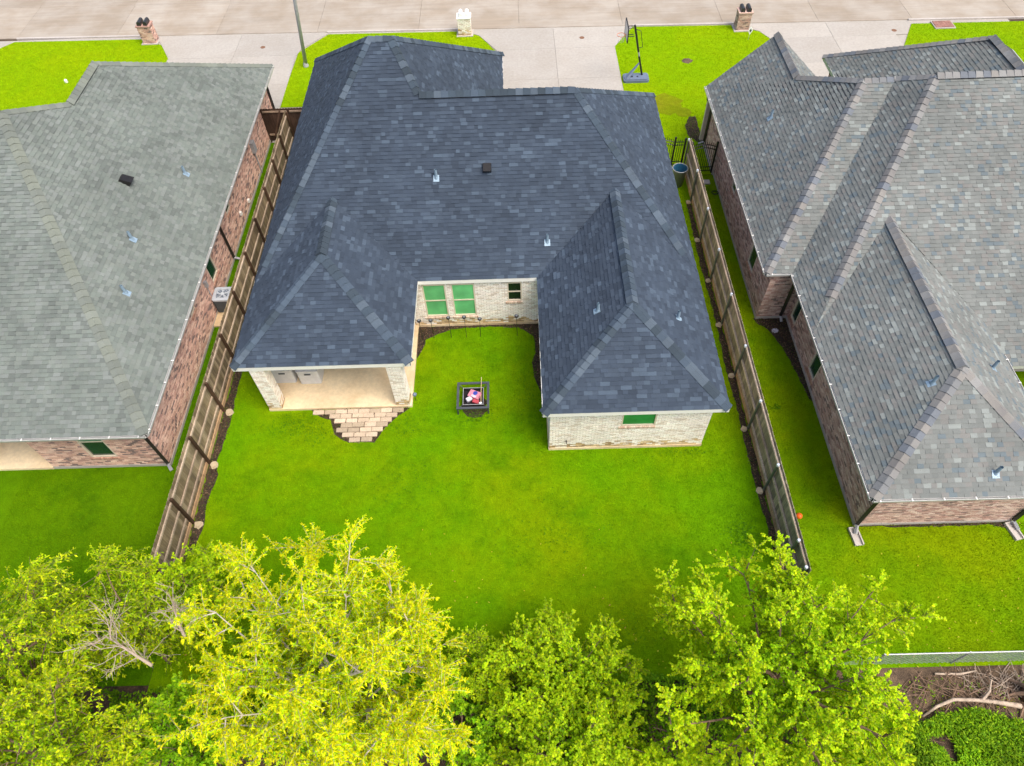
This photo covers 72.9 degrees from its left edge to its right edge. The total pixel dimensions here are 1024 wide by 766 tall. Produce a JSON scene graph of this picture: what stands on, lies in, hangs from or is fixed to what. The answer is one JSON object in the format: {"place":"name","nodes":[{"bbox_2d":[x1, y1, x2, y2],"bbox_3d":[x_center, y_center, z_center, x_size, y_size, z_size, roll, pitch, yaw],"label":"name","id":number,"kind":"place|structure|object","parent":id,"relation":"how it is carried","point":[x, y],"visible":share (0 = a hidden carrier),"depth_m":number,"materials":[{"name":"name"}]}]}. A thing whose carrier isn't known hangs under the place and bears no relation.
{"place":"outdoors","nodes":[
{"label":"outdoors","id":0,"kind":"place"},
{"bbox_2d":[0,39,167,109],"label":"front lawn","id":1,"kind":"structure","parent":0,"point":[43,93],"depth_m":41.56,"materials":[{"name":"green plant"}]},
{"bbox_2d":[135,17,160,44],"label":"mailbox","id":2,"kind":"object","parent":1,"relation":"on","point":[147,32],"visible":1,"depth_m":42.09,"materials":[{"name":"brick"}]},
{"bbox_2d":[0,21,1023,173],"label":"grass","id":3,"kind":"structure","parent":1,"relation":"on","point":[298,72],"depth_m":40.90,"materials":[{"name":"green plant"}]},
{"bbox_2d":[0,143,274,687],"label":"lawn","id":4,"kind":"structure","parent":0,"point":[10,482],"depth_m":24.04,"materials":[{"name":"green plant"}]},
{"bbox_2d":[214,312,223,326],"bbox_3d":[-12.031,-3.021,29.401,0.870,0.100,1.630,-2,54,1],"label":"equipment pad","id":5,"kind":"object","parent":4,"relation":"on","point":[218,319],"visible":0.21,"depth_m":29.09,"materials":[{"name":"concrete"}]},
{"bbox_2d":[212,287,231,311],"bbox_3d":[-12.063,-3.512,29.155,0.760,0.795,0.760,-2,54,1],"label":"air conditioner","id":6,"kind":"object","parent":5,"relation":"on","point":[220,296],"visible":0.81,"depth_m":28.87,"materials":[{"name":"metal"}]},
{"bbox_2d":[159,33,328,108],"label":"driveway","id":7,"kind":"structure","parent":0,"point":[279,52],"depth_m":41.86,"materials":[{"name":"concrete"}]},
{"bbox_2d":[271,370,297,382],"bbox_3d":[-8.822,-0.537,26.886,0.860,0.830,0.765,-2,54,1],"label":"storage box","id":8,"kind":"object","parent":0,"point":[285,376],"visible":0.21,"depth_m":26.69,"materials":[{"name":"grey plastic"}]},
{"bbox_2d":[295,369,323,383],"bbox_3d":[-7.822,-0.501,26.828,0.860,0.830,0.765,-2,54,1],"label":"storage box","id":9,"kind":"object","parent":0,"point":[310,376],"visible":0.52,"depth_m":26.62,"materials":[{"name":"grey plastic"}]},
{"bbox_2d":[313,408,403,442],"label":"paver path","id":10,"kind":"structure","parent":0,"point":[348,420],"depth_m":25.98,"materials":[{"name":"stone"}]},
{"bbox_2d":[280,31,493,107],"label":"front lawn","id":11,"kind":"structure","parent":0,"point":[302,80],"depth_m":41.68,"materials":[{"name":"green plant"}]},
{"bbox_2d":[293,0,308,67],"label":"street light","id":12,"kind":"object","parent":11,"relation":"on","point":[305,64],"visible":1,"depth_m":39.09,"materials":[{"name":"metal"}]},
{"bbox_2d":[456,9,472,36],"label":"mailbox","id":13,"kind":"object","parent":11,"relation":"on","point":[463,19],"visible":1,"depth_m":41.61,"materials":[{"name":"stone"}]},
{"bbox_2d":[147,178,808,692],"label":"lawn","id":14,"kind":"structure","parent":0,"point":[503,576],"depth_m":23.83,"materials":[{"name":"green plant"}]},
{"bbox_2d":[126,538,256,647],"bbox_3d":[-8.973,6.260,20.396,3.247,3.692,3.009,34,62,23],"label":"shrub","id":15,"kind":"object","parent":14,"relation":"on","point":[205,565],"visible":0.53,"depth_m":19.55,"materials":[{"name":"green plant"}]},
{"bbox_2d":[184,371,241,558],"bbox_3d":[-10.773,2.579,25.355,0.446,0.001,8.573,-2,54,1],"label":"flower bed","id":16,"kind":"object","parent":14,"relation":"on","point":[218,441],"visible":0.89,"depth_m":24.97,"materials":[{"name":"soil"}]},
{"bbox_2d":[145,111,294,605],"bbox_3d":[-10.946,-3.227,28.423,0.510,1.930,24.562,-2,54,1],"label":"wooden fence","id":17,"kind":"object","parent":14,"relation":"on","point":[175,526],"visible":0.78,"depth_m":25.97,"materials":[{"name":"brown wood"}]},
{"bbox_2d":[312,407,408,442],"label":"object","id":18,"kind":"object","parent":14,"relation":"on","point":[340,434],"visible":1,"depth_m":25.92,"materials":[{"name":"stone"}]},
{"bbox_2d":[456,382,488,414],"bbox_3d":[-1.464,0.573,26.260,1.220,0.400,1.220,-2,54,1],"label":"fire pit","id":19,"kind":"object","parent":14,"relation":"on","point":[468,405],"visible":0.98,"depth_m":26.23,"materials":[{"name":"metal"}]},
{"bbox_2d":[465,396,472,402],"bbox_3d":[-1.624,0.615,26.161,0.220,0.100,0.160,-27,69,-24],"label":"carton","id":20,"kind":"object","parent":19,"relation":"in","point":[468,399],"visible":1,"depth_m":26.12,"materials":[{"name":"white cardboard"}]},
{"bbox_2d":[467,389,481,399],"bbox_3d":[-1.419,0.444,26.236,0.440,0.128,0.300,19,63,21],"label":"cardboard box","id":21,"kind":"object","parent":19,"relation":"in","point":[474,394],"visible":1,"depth_m":26.18,"materials":[{"name":"pink cardboard"}]},
{"bbox_2d":[461,399,487,417],"bbox_3d":[-1.395,0.875,26.275,1.061,0.001,1.084,-2,54,1],"label":"bare spot","id":22,"kind":"object","parent":14,"relation":"on","point":[468,411],"visible":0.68,"depth_m":26.12,"materials":[{"name":"soil"}]},
{"bbox_2d":[417,323,541,396],"bbox_3d":[-1.283,-0.854,27.518,5.147,0.001,3.855,-2,54,1],"label":"flower bed","id":23,"kind":"object","parent":14,"relation":"on","point":[535,332],"visible":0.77,"depth_m":28.38,"materials":[{"name":"soil"}]},
{"bbox_2d":[183,116,1008,563],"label":"bark chips","id":24,"kind":"object","parent":14,"relation":"on","point":[439,330],"visible":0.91,"depth_m":26.84,"materials":[{"name":"brown plant"}]},
{"bbox_2d":[672,163,687,187],"bbox_3d":[7.970,-9.893,33.113,0.742,0.969,0.742,-2,54,1],"label":"trash bin","id":25,"kind":"object","parent":14,"relation":"on","point":[680,170],"visible":0.91,"depth_m":32.94,"materials":[{"name":"green plastic"}]},
{"bbox_2d":[686,203,779,571],"bbox_3d":[8.464,-1.117,27.390,0.330,0.001,18.511,-2,54,1],"label":"flower bed","id":26,"kind":"object","parent":14,"relation":"on","point":[735,387],"visible":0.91,"depth_m":26.46,"materials":[{"name":"soil"}]},
{"bbox_2d":[683,138,810,584],"bbox_3d":[8.456,-2.470,27.247,0.385,1.930,21.088,-2,54,1],"label":"wooden fence","id":27,"kind":"object","parent":14,"relation":"on","point":[777,492],"visible":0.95,"depth_m":25.54,"materials":[{"name":"brown wood"}]},
{"bbox_2d":[0,19,1008,173],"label":"concrete pad","id":28,"kind":"object","parent":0,"point":[902,38],"visible":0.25,"depth_m":42.24,"materials":[{"name":"beige concrete"}]},
{"bbox_2d":[260,108,301,141],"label":"fence gate","id":29,"kind":"structure","parent":28,"relation":"on","point":[272,118],"depth_m":35.37,"materials":[{"name":"brown wood"}]},
{"bbox_2d":[0,0,1023,39],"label":"road","id":30,"kind":"structure","parent":0,"point":[41,18],"depth_m":43.71,"materials":[{"name":"concrete"}]},
{"bbox_2d":[0,9,1023,765],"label":"ground","id":31,"kind":"structure","parent":0,"point":[104,705],"depth_m":20.00,"materials":[{"name":"brown soil"}]},
{"bbox_2d":[0,544,165,760],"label":"tree","id":32,"kind":"object","parent":31,"relation":"on","point":[14,664],"visible":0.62,"depth_m":17.76,"materials":[{"name":"green plant"}]},
{"bbox_2d":[0,634,166,765],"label":"tree","id":33,"kind":"object","parent":31,"relation":"on","point":[80,746],"visible":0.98,"depth_m":15.97,"materials":[{"name":"green plant"}]},
{"bbox_2d":[35,542,225,691],"bbox_3d":[-10.989,6.620,19.838,5.045,4.840,3.879,-23,57,-14],"label":"tree","id":34,"kind":"object","parent":31,"relation":"on","point":[142,605],"visible":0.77,"depth_m":19.15,"materials":[{"name":"green plant"}]},
{"bbox_2d":[50,581,180,678],"bbox_3d":[-9.432,6.082,16.326,2.423,1.771,1.764,34,62,23],"label":"dead branch","id":35,"kind":"object","parent":34,"relation":"attached to","point":[144,660],"visible":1,"depth_m":16.12,"materials":[{"name":"grey wood"}]},
{"bbox_2d":[0,60,274,470],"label":"house","id":36,"kind":"structure","parent":31,"relation":"on","point":[127,192],"depth_m":25.21,"materials":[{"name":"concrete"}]},
{"bbox_2d":[76,440,120,459],"bbox_3d":[-14.458,2.255,24.089,1.039,1.455,0.120,-2,54,1],"label":"window","id":37,"kind":"structure","parent":36,"relation":"in","point":[97,449],"depth_m":24.26,"materials":[{"name":"green glass"}]},
{"bbox_2d":[191,305,197,320],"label":"window","id":38,"kind":"structure","parent":36,"relation":"in","point":[194,310],"depth_m":27.19,"materials":[{"name":"beige paint"}]},
{"bbox_2d":[206,256,219,285],"bbox_3d":[-12.555,-4.834,28.803,0.120,1.425,0.889,-2,54,1],"label":"window","id":39,"kind":"structure","parent":36,"relation":"in","point":[211,267],"depth_m":29.10,"materials":[{"name":"green glass"}]},
{"bbox_2d":[226,202,232,218],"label":"window","id":40,"kind":"structure","parent":36,"relation":"in","point":[228,206],"depth_m":30.78,"materials":[{"name":"beige paint"}]},
{"bbox_2d":[118,671,256,765],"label":"shrub","id":41,"kind":"object","parent":31,"relation":"on","point":[191,755],"visible":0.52,"depth_m":16.73,"materials":[{"name":"green plant"}]},
{"bbox_2d":[146,727,243,765],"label":"shrub","id":42,"kind":"object","parent":31,"relation":"on","point":[173,762],"visible":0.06,"depth_m":19.45,"materials":[{"name":"green plant"}]},
{"bbox_2d":[200,616,337,729],"bbox_3d":[-6.515,8.094,19.177,4.432,3.384,3.442,-2,54,1],"label":"shrub","id":43,"kind":"object","parent":31,"relation":"on","point":[244,632],"visible":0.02,"depth_m":19.25,"materials":[{"name":"green plant"}]},
{"bbox_2d":[150,513,480,765],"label":"tree","id":44,"kind":"object","parent":31,"relation":"on","point":[360,730],"visible":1,"depth_m":15.21,"materials":[{"name":"yellow plant"}]},
{"bbox_2d":[148,581,192,636],"bbox_3d":[-8.184,5.402,16.726,1.189,1.171,1.318,-2,54,1],"label":"dead branch","id":45,"kind":"object","parent":44,"relation":"attached to","point":[175,610],"visible":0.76,"depth_m":16.59,"materials":[{"name":"brown wood"}]},
{"bbox_2d":[0,659,821,765],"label":"undergrowth","id":46,"kind":"object","parent":31,"relation":"on","point":[113,700],"visible":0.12,"depth_m":19.88,"materials":[{"name":"green plant"}]},
{"bbox_2d":[397,665,514,765],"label":"shrub","id":47,"kind":"object","parent":31,"relation":"on","point":[488,735],"visible":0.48,"depth_m":18.02,"materials":[{"name":"green plant"}]},
{"bbox_2d":[229,35,731,449],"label":"house","id":48,"kind":"structure","parent":31,"relation":"on","point":[425,181],"depth_m":26.13,"materials":[{"name":"concrete"}]},
{"bbox_2d":[421,284,450,318],"bbox_3d":[-3.030,-3.224,27.482,1.039,1.945,0.120,-2,54,1],"label":"window","id":49,"kind":"structure","parent":48,"relation":"in","point":[435,299],"depth_m":27.52,"materials":[{"name":"green glass"}]},
{"bbox_2d":[450,284,477,318],"bbox_3d":[-1.911,-3.256,27.469,1.039,1.945,0.120,-2,54,1],"label":"window","id":50,"kind":"structure","parent":48,"relation":"in","point":[463,295],"depth_m":27.50,"materials":[{"name":"green glass"}]},
{"bbox_2d":[506,282,522,303],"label":"window","id":51,"kind":"structure","parent":48,"relation":"in","point":[514,289],"depth_m":27.18,"materials":[{"name":"green glass"}]},
{"bbox_2d":[618,414,657,428],"bbox_3d":[4.288,1.235,23.560,1.264,1.015,0.120,-2,54,1],"label":"window","id":52,"kind":"structure","parent":48,"relation":"in","point":[628,421],"depth_m":23.72,"materials":[{"name":"green glass"}]},
{"bbox_2d":[443,622,523,703],"bbox_3d":[-0.752,7.967,19.614,2.895,2.532,2.270,-2,54,1],"label":"shrub","id":53,"kind":"object","parent":31,"relation":"on","point":[476,636],"visible":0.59,"depth_m":19.42,"materials":[{"name":"green plant"}]},
{"bbox_2d":[221,751,815,765],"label":"undergrowth","id":54,"kind":"object","parent":31,"relation":"on","point":[725,764],"visible":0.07,"depth_m":19.07,"materials":[{"name":"green plant"}]},
{"bbox_2d":[16,16,1023,39],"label":"kerb","id":55,"kind":"structure","parent":31,"relation":"on","point":[456,29],"depth_m":42.65,"materials":[{"name":"concrete"}]},
{"bbox_2d":[463,596,650,753],"bbox_3d":[1.297,8.049,18.971,4.543,3.372,4.231,35,63,24],"label":"shrub","id":56,"kind":"object","parent":31,"relation":"on","point":[588,663],"visible":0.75,"depth_m":18.46,"materials":[{"name":"green plant"}]},
{"bbox_2d":[114,685,1004,765],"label":"twig litter","id":57,"kind":"object","parent":31,"relation":"on","point":[677,742],"visible":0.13,"depth_m":19.47,"materials":[{"name":"brown plant"}]},
{"bbox_2d":[479,685,671,765],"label":"shrub","id":58,"kind":"object","parent":31,"relation":"on","point":[601,732],"visible":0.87,"depth_m":17.28,"materials":[{"name":"green plant"}]},
{"bbox_2d":[623,726,697,765],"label":"shrub","id":59,"kind":"object","parent":31,"relation":"on","point":[678,761],"visible":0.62,"depth_m":17.09,"materials":[{"name":"green plant"}]},
{"bbox_2d":[639,704,709,758],"bbox_3d":[4.552,9.866,19.445,2.114,0.360,1.748,-2,54,1],"label":"shrub","id":60,"kind":"object","parent":31,"relation":"on","point":[659,731],"visible":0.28,"depth_m":19.48,"materials":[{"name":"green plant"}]},
{"bbox_2d":[649,530,946,765],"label":"tree","id":61,"kind":"object","parent":31,"relation":"on","point":[773,695],"visible":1,"depth_m":15.94,"materials":[{"name":"green plant"}]},
{"bbox_2d":[778,676,921,765],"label":"shrub","id":62,"kind":"object","parent":31,"relation":"on","point":[854,754],"visible":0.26,"depth_m":16.80,"materials":[{"name":"green plant"}]},
{"bbox_2d":[858,665,1023,727],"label":"dirt patch","id":63,"kind":"object","parent":31,"relation":"on","point":[902,676],"visible":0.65,"depth_m":20.21,"materials":[{"name":"brown soil"}]},
{"bbox_2d":[836,706,1023,765],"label":"undergrowth","id":64,"kind":"object","parent":63,"relation":"on","point":[935,754],"visible":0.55,"depth_m":19.16,"materials":[{"name":"green plant"}]},
{"bbox_2d":[898,657,1023,717],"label":"brush pile","id":65,"kind":"object","parent":63,"relation":"on","point":[962,689],"visible":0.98,"depth_m":19.96,"materials":[{"name":"brown plant"}]},
{"bbox_2d":[898,673,1023,740],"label":"mulch bed","id":66,"kind":"object","parent":63,"relation":"on","point":[950,698],"visible":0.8,"depth_m":19.88,"materials":[{"name":"brown plant"}]},
{"bbox_2d":[922,670,1021,717],"bbox_3d":[13.045,8.875,19.880,2.828,0.346,1.226,-2,54,1],"label":"fallen log","id":67,"kind":"object","parent":63,"relation":"on","point":[997,702],"visible":1,"depth_m":19.71,"materials":[{"name":"brown wood"}]},
{"bbox_2d":[957,661,1023,712],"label":"brush pile","id":68,"kind":"object","parent":63,"relation":"on","point":[1003,681],"visible":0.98,"depth_m":20.09,"materials":[{"name":"brown wood"}]},
{"bbox_2d":[1000,670,1023,718],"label":"branch","id":69,"kind":"object","parent":63,"relation":"on","point":[1020,692],"visible":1,"depth_m":19.87,"materials":[{"name":"plant"}]},
{"bbox_2d":[473,26,632,90],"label":"driveway","id":70,"kind":"structure","parent":0,"point":[531,57],"depth_m":40.52,"materials":[{"name":"concrete"}]},
{"bbox_2d":[615,25,768,174],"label":"front lawn","id":71,"kind":"structure","parent":0,"point":[678,126],"depth_m":39.89,"materials":[{"name":"green plant"}]},
{"bbox_2d":[617,17,648,82],"bbox_3d":[6.627,-18.118,37.802,1.962,3.080,1.170,-2,54,1],"label":"basketball hoop","id":72,"kind":"object","parent":71,"relation":"on","point":[632,77],"visible":1,"depth_m":38.57,"materials":[{"name":"metal"}]},
{"bbox_2d":[655,93,682,114],"bbox_3d":[8.281,-15.120,37.475,1.807,0.001,1.942,20,57,15],"label":"worn patch","id":73,"kind":"object","parent":71,"relation":"on","point":[672,104],"visible":0.68,"depth_m":37.48,"materials":[{"name":"green plant"}]},
{"bbox_2d":[665,137,676,165],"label":"iron gate","id":74,"kind":"structure","parent":71,"relation":"on","point":[673,151],"depth_m":33.30,"materials":[{"name":"black metal"}]},
{"bbox_2d":[672,138,686,164],"bbox_3d":[8.100,-11.144,33.583,0.460,1.700,0.155,-2,54,1],"label":"iron fence","id":75,"kind":"object","parent":71,"relation":"on","point":[683,151],"visible":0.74,"depth_m":33.48,"materials":[{"name":"black metal"}]},
{"bbox_2d":[674,107,691,116],"bbox_3d":[9.140,-14.464,36.968,0.864,0.001,0.879,-24,57,-15],"label":"worn patch","id":76,"kind":"object","parent":71,"relation":"on","point":[683,111],"visible":1,"depth_m":36.98,"materials":[{"name":"green plant"}]},
{"bbox_2d":[682,58,692,63],"bbox_3d":[10.088,-18.559,39.892,0.564,0.001,0.580,30,61,21],"label":"utility cover","id":77,"kind":"object","parent":71,"relation":"on","point":[686,60],"visible":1,"depth_m":39.90,"materials":[{"name":"grey concrete"}]},
{"bbox_2d":[685,116,702,143],"bbox_3d":[9.416,-13.150,36.023,0.718,0.001,2.405,-2,54,1],"label":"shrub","id":78,"kind":"object","parent":71,"relation":"on","point":[690,128],"visible":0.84,"depth_m":36.06,"materials":[{"name":"plant"}]},
{"bbox_2d":[693,141,718,172],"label":"iron gate","id":79,"kind":"structure","parent":71,"relation":"on","point":[713,157],"depth_m":33.14,"materials":[{"name":"black metal"}]},
{"bbox_2d":[731,3,753,31],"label":"mailbox","id":80,"kind":"object","parent":71,"relation":"on","point":[743,18],"visible":1,"depth_m":41.13,"materials":[{"name":"brick"}]},
{"bbox_2d":[749,23,910,76],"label":"driveway","id":81,"kind":"structure","parent":0,"point":[810,44],"depth_m":40.95,"materials":[{"name":"concrete"}]},
{"bbox_2d":[702,174,1023,668],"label":"lawn","id":82,"kind":"structure","parent":0,"point":[898,541],"depth_m":22.43,"materials":[{"name":"green plant"}]},
{"bbox_2d":[754,318,811,399],"bbox_3d":[10.629,-0.966,27.211,1.404,0.001,4.272,-2,54,1],"label":"flower bed","id":83,"kind":"object","parent":82,"relation":"on","point":[796,361],"visible":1,"depth_m":27.74,"materials":[{"name":"soil"}]},
{"bbox_2d":[796,513,802,518],"bbox_3d":[9.627,4.455,23.218,0.220,0.215,0.220,-2,54,1],"label":"ball","id":84,"kind":"object","parent":82,"relation":"on","point":[799,515],"visible":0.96,"depth_m":23.14,"materials":[{"name":"orange plastic"}]},
{"bbox_2d":[847,527,863,545],"bbox_3d":[11.325,5.045,22.803,0.300,0.100,0.620,-5,54,-2],"label":"splash block","id":85,"kind":"object","parent":82,"relation":"on","point":[858,541],"depth_m":22.78,"materials":[{"name":"concrete"}]},
{"bbox_2d":[698,31,1023,533],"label":"house","id":86,"kind":"structure","parent":82,"relation":"on","point":[872,202],"depth_m":24.88,"materials":[{"name":"brick"}]},
{"bbox_2d":[730,181,735,197],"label":"window","id":87,"kind":"structure","parent":86,"relation":"in","point":[732,189],"depth_m":30.91,"materials":[{"name":"beige paint"}]},
{"bbox_2d":[745,244,756,276],"bbox_3d":[9.941,-5.222,28.505,0.120,1.475,0.889,-2,54,1],"label":"window","id":88,"kind":"structure","parent":86,"relation":"in","point":[752,258],"depth_m":28.79,"materials":[{"name":"green glass"}]},
{"bbox_2d":[788,299,801,327],"bbox_3d":[11.230,-2.972,27.152,0.120,1.775,0.664,-2,54,1],"label":"window","id":89,"kind":"structure","parent":86,"relation":"in","point":[795,313],"depth_m":27.55,"materials":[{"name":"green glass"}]},
{"bbox_2d":[805,351,820,384],"bbox_3d":[11.275,-0.778,25.570,0.120,1.775,0.814,-2,54,1],"label":"window","id":90,"kind":"structure","parent":86,"relation":"in","point":[812,370],"depth_m":25.98,"materials":[{"name":"green glass"}]},
{"bbox_2d":[861,522,1005,527],"bbox_3d":[14.049,4.722,23.005,5.259,0.001,0.238,-1,54,1],"label":"flower bed","id":91,"kind":"object","parent":82,"relation":"on","point":[956,524],"visible":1,"depth_m":23.00,"materials":[{"name":"soil"}]},
{"bbox_2d":[845,650,1023,664],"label":"chain link fence","id":92,"kind":"object","parent":82,"relation":"on","point":[951,653],"visible":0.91,"depth_m":19.92,"materials":[{"name":"metal"}]},
{"bbox_2d":[1004,521,1023,540],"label":"splash block","id":93,"kind":"object","parent":82,"relation":"on","point":[1015,533],"depth_m":22.75,"materials":[{"name":"concrete"}]},
{"bbox_2d":[905,21,1023,60],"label":"front lawn","id":94,"kind":"structure","parent":0,"point":[972,35],"depth_m":40.88,"materials":[{"name":"green plant"}]},
{"bbox_2d":[930,20,955,28],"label":"brick pad","id":95,"kind":"object","parent":94,"relation":"on","point":[948,24],"visible":1,"depth_m":41.33,"materials":[{"name":"brick"}]}
]}

